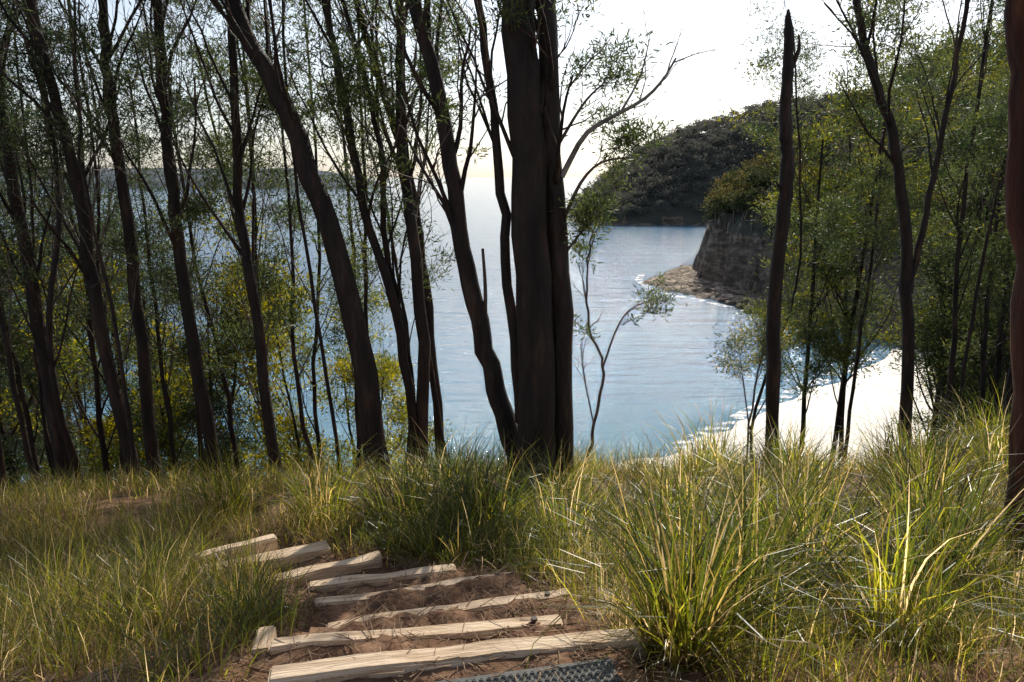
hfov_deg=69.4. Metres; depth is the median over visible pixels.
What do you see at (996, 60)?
casuarina tree
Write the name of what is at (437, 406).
casuarina tree
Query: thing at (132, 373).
wattle tree
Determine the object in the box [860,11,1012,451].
casuarina tree
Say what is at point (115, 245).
casuarina tree
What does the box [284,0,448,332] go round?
casuarina tree
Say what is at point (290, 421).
wattle tree
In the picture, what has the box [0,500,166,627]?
mat rush tussock
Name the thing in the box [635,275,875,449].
surf foam
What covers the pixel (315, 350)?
casuarina tree
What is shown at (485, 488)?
mat rush tussock
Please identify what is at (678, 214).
headland
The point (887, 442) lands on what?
mat rush tussock
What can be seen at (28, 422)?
casuarina tree
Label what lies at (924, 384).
casuarina tree
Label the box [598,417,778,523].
mat rush tussock
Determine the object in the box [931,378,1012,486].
mat rush tussock
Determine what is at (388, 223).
casuarina tree
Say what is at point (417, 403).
casuarina tree
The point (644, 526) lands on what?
mat rush tussock
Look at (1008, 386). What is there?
casuarina tree
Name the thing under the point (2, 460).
casuarina tree
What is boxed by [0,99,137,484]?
casuarina tree
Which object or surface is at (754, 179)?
forest on hill
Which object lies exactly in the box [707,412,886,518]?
mat rush tussock
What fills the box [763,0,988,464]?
casuarina tree
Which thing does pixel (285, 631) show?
leaf litter
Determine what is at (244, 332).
casuarina tree
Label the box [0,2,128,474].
casuarina tree
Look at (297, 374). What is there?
casuarina tree
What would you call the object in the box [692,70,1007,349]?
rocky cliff
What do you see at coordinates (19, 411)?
casuarina tree
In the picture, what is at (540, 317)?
casuarina tree
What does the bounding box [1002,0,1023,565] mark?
gum tree
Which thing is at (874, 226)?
casuarina tree
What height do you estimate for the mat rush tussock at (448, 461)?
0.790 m
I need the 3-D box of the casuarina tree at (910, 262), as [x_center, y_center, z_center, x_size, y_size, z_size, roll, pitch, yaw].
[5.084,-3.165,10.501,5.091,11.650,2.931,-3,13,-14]
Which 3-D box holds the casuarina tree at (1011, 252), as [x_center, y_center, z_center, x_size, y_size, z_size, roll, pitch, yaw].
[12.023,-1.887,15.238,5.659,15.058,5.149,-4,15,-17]
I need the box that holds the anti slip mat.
[436,657,622,681]
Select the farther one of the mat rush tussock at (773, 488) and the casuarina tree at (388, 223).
the casuarina tree at (388, 223)
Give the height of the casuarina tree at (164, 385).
8.275 m
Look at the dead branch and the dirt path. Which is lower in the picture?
the dirt path
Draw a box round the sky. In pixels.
[0,0,1005,176]
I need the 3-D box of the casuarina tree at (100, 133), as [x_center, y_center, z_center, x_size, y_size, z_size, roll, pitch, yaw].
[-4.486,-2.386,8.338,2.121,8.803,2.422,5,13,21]
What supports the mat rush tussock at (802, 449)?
on the hillside ground at (981, 675)
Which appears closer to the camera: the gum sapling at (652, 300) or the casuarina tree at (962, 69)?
the gum sapling at (652, 300)
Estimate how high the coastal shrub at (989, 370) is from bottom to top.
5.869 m
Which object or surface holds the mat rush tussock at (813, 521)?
on the hillside ground at (981, 675)
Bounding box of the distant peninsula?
[0,167,388,188]
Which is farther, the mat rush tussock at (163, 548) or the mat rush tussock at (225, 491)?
the mat rush tussock at (225, 491)
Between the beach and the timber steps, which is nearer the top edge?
the beach
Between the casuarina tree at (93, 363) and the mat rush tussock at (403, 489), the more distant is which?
the casuarina tree at (93, 363)
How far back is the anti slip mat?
2.45 m
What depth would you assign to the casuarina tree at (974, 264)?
12.43 m
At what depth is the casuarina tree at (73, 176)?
8.46 m
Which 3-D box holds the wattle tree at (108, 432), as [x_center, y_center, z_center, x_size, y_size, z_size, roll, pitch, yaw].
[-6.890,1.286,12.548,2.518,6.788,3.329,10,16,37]
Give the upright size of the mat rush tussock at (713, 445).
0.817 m
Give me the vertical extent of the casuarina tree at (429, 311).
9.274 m
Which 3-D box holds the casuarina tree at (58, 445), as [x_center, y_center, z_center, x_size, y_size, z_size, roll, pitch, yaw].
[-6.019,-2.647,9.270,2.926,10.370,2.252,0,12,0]
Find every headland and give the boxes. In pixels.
[567,108,847,225]
[571,86,903,215]
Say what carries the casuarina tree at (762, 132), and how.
on the hillside ground at (981, 675)
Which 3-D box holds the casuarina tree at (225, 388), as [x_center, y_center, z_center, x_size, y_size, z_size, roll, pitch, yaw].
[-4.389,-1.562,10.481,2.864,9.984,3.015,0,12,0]
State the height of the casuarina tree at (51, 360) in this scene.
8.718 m
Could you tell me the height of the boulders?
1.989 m
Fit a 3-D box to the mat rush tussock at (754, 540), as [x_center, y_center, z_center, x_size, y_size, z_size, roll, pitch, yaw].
[0.985,0.776,3.031,1.541,0.914,1.474,-10,16,-38]
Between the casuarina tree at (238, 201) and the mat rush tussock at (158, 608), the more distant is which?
the casuarina tree at (238, 201)
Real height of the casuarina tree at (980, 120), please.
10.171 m
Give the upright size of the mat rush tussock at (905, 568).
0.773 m
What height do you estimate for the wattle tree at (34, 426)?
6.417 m
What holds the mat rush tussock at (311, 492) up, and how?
on the hillside ground at (981, 675)
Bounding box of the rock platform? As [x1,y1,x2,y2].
[642,265,767,304]
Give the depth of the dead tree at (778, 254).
8.37 m
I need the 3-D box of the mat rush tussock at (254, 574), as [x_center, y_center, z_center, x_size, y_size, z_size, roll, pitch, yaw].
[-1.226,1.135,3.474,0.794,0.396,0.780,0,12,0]
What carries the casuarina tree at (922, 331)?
on the hillside ground at (981, 675)
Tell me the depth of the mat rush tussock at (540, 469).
6.21 m
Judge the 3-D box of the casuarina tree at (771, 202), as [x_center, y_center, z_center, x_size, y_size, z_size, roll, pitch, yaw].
[10.013,-0.302,22.414,6.082,17.044,4.712,-8,12,-33]
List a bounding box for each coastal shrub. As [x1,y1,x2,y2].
[941,402,1000,447]
[943,295,1012,444]
[992,346,1011,430]
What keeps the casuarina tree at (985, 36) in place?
on the hillside ground at (981, 675)
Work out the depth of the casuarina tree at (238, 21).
7.86 m
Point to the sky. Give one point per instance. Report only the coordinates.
(698, 84)
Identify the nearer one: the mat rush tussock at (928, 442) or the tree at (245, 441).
the mat rush tussock at (928, 442)
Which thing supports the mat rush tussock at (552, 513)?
on the hillside ground at (981, 675)
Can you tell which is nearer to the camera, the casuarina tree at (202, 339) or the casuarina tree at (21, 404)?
the casuarina tree at (202, 339)
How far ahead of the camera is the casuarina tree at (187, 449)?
13.30 m
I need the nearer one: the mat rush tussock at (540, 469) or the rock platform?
the mat rush tussock at (540, 469)
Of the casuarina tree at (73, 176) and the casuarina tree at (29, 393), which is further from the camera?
the casuarina tree at (29, 393)
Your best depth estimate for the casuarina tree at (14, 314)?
11.16 m
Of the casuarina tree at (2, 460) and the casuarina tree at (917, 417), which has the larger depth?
the casuarina tree at (917, 417)
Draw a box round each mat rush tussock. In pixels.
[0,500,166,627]
[62,502,256,588]
[62,531,245,660]
[135,438,302,525]
[157,533,331,636]
[232,424,402,542]
[302,418,482,544]
[367,416,528,503]
[385,429,591,548]
[468,443,656,557]
[474,421,623,509]
[485,427,924,681]
[527,443,761,582]
[533,416,956,674]
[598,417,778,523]
[633,394,790,482]
[664,418,996,634]
[672,428,899,550]
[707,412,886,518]
[741,409,844,471]
[749,445,1023,679]
[774,402,1023,634]
[800,410,1023,566]
[815,409,1008,534]
[822,398,975,483]
[841,391,1008,511]
[895,380,1011,460]
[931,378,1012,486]
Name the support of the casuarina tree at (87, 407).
on the hillside ground at (981, 675)
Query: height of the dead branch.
1.346 m
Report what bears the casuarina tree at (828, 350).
on the hillside ground at (981, 675)
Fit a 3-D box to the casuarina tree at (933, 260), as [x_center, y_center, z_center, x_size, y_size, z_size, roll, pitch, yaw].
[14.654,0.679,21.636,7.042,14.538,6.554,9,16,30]
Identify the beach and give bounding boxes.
[613,348,965,468]
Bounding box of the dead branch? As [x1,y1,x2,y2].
[561,5,717,177]
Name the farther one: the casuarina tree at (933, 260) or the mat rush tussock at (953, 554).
the casuarina tree at (933, 260)
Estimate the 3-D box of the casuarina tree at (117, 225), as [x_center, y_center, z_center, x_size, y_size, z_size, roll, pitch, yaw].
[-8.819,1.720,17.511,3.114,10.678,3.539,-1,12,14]
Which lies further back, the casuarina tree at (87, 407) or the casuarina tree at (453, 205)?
the casuarina tree at (87, 407)
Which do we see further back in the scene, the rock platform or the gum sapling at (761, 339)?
the rock platform
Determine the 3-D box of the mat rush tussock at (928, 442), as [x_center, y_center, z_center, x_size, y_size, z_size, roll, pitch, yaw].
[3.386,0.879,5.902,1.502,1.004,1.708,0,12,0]
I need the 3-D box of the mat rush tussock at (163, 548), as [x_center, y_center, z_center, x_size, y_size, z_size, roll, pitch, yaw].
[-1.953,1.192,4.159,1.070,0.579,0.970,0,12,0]
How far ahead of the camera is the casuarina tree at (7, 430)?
21.58 m
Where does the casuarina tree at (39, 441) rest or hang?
on the hillside ground at (981, 675)
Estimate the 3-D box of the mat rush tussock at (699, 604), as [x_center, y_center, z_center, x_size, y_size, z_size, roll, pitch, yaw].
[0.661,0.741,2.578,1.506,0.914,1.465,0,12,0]
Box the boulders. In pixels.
[686,281,856,328]
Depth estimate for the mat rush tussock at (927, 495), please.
4.53 m
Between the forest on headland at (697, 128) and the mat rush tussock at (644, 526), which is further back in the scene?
the forest on headland at (697, 128)
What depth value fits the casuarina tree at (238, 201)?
8.34 m
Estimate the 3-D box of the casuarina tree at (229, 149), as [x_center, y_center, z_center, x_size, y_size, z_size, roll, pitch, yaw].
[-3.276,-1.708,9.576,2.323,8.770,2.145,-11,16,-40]
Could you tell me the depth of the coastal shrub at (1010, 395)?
13.31 m
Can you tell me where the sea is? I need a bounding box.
[0,177,899,482]
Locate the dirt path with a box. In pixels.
[211,543,650,681]
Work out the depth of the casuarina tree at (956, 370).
17.69 m
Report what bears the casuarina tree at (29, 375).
on the hillside ground at (981, 675)
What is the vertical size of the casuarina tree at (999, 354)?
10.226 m
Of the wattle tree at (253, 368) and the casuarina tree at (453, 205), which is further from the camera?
the wattle tree at (253, 368)
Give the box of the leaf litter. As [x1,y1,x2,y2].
[0,519,888,681]
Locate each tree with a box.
[0,0,46,491]
[0,0,76,490]
[0,0,155,481]
[0,0,167,480]
[0,0,185,485]
[0,0,195,485]
[0,0,211,479]
[0,1,141,487]
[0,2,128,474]
[0,35,80,482]
[0,47,117,495]
[0,62,96,491]
[0,82,104,489]
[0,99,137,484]
[0,117,28,409]
[0,216,203,485]
[0,235,51,495]
[0,313,144,496]
[1,75,81,481]
[1,354,92,485]
[3,230,92,484]
[10,220,135,487]
[16,0,165,391]
[29,189,180,485]
[50,167,235,480]
[54,0,256,483]
[54,0,295,478]
[77,21,232,480]
[83,307,271,477]
[89,0,239,479]
[111,218,228,485]
[114,0,340,482]
[127,171,302,485]
[139,0,315,420]
[151,248,266,476]
[152,221,324,481]
[163,0,359,348]
[177,0,373,480]
[187,0,333,358]
[197,237,347,478]
[205,0,391,478]
[219,0,389,473]
[228,0,506,473]
[229,0,394,469]
[240,0,436,476]
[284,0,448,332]
[290,0,479,457]
[298,274,433,479]
[308,0,456,467]
[311,309,451,478]
[320,0,538,484]
[340,0,490,457]
[397,0,684,487]
[704,44,937,453]
[740,0,872,461]
[748,47,945,469]
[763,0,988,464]
[764,9,800,456]
[772,0,1004,457]
[807,0,955,468]
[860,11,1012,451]
[863,25,1014,413]
[865,100,1012,453]
[889,164,1001,443]
[890,69,1015,454]
[892,163,1004,422]
[894,0,1007,449]
[895,171,1011,293]
[914,148,1015,427]
[925,36,1016,428]
[928,0,1009,451]
[932,1,1016,429]
[934,152,1015,362]
[971,0,1014,384]
[987,66,1012,426]
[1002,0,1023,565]
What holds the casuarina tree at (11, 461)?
on the hillside ground at (981, 675)
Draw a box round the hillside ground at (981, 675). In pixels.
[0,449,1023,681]
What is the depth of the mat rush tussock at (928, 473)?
5.38 m
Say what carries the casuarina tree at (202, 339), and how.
on the hillside ground at (981, 675)
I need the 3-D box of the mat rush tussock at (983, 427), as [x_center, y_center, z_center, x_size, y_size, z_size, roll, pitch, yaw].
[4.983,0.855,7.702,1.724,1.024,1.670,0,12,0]
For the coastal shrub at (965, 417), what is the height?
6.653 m
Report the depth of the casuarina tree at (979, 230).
18.11 m
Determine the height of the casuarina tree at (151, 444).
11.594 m
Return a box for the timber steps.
[194,534,651,681]
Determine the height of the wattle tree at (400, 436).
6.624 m
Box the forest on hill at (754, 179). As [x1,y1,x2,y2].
[696,30,1008,264]
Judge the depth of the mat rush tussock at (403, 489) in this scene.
5.28 m
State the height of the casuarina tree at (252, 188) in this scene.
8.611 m
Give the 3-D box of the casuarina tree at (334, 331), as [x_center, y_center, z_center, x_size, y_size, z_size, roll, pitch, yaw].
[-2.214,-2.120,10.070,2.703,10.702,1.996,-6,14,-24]
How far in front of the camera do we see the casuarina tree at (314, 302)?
8.70 m
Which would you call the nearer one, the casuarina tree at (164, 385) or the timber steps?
the timber steps
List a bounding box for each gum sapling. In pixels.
[568,149,690,457]
[707,290,809,464]
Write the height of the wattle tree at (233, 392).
7.722 m
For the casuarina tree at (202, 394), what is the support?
on the hillside ground at (981, 675)
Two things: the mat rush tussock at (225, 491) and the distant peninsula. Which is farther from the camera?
the distant peninsula
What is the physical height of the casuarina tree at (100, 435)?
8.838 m
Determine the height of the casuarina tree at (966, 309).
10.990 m
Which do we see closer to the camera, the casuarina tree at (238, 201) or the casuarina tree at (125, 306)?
the casuarina tree at (238, 201)
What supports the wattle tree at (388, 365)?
on the hillside ground at (981, 675)
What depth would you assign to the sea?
94.42 m

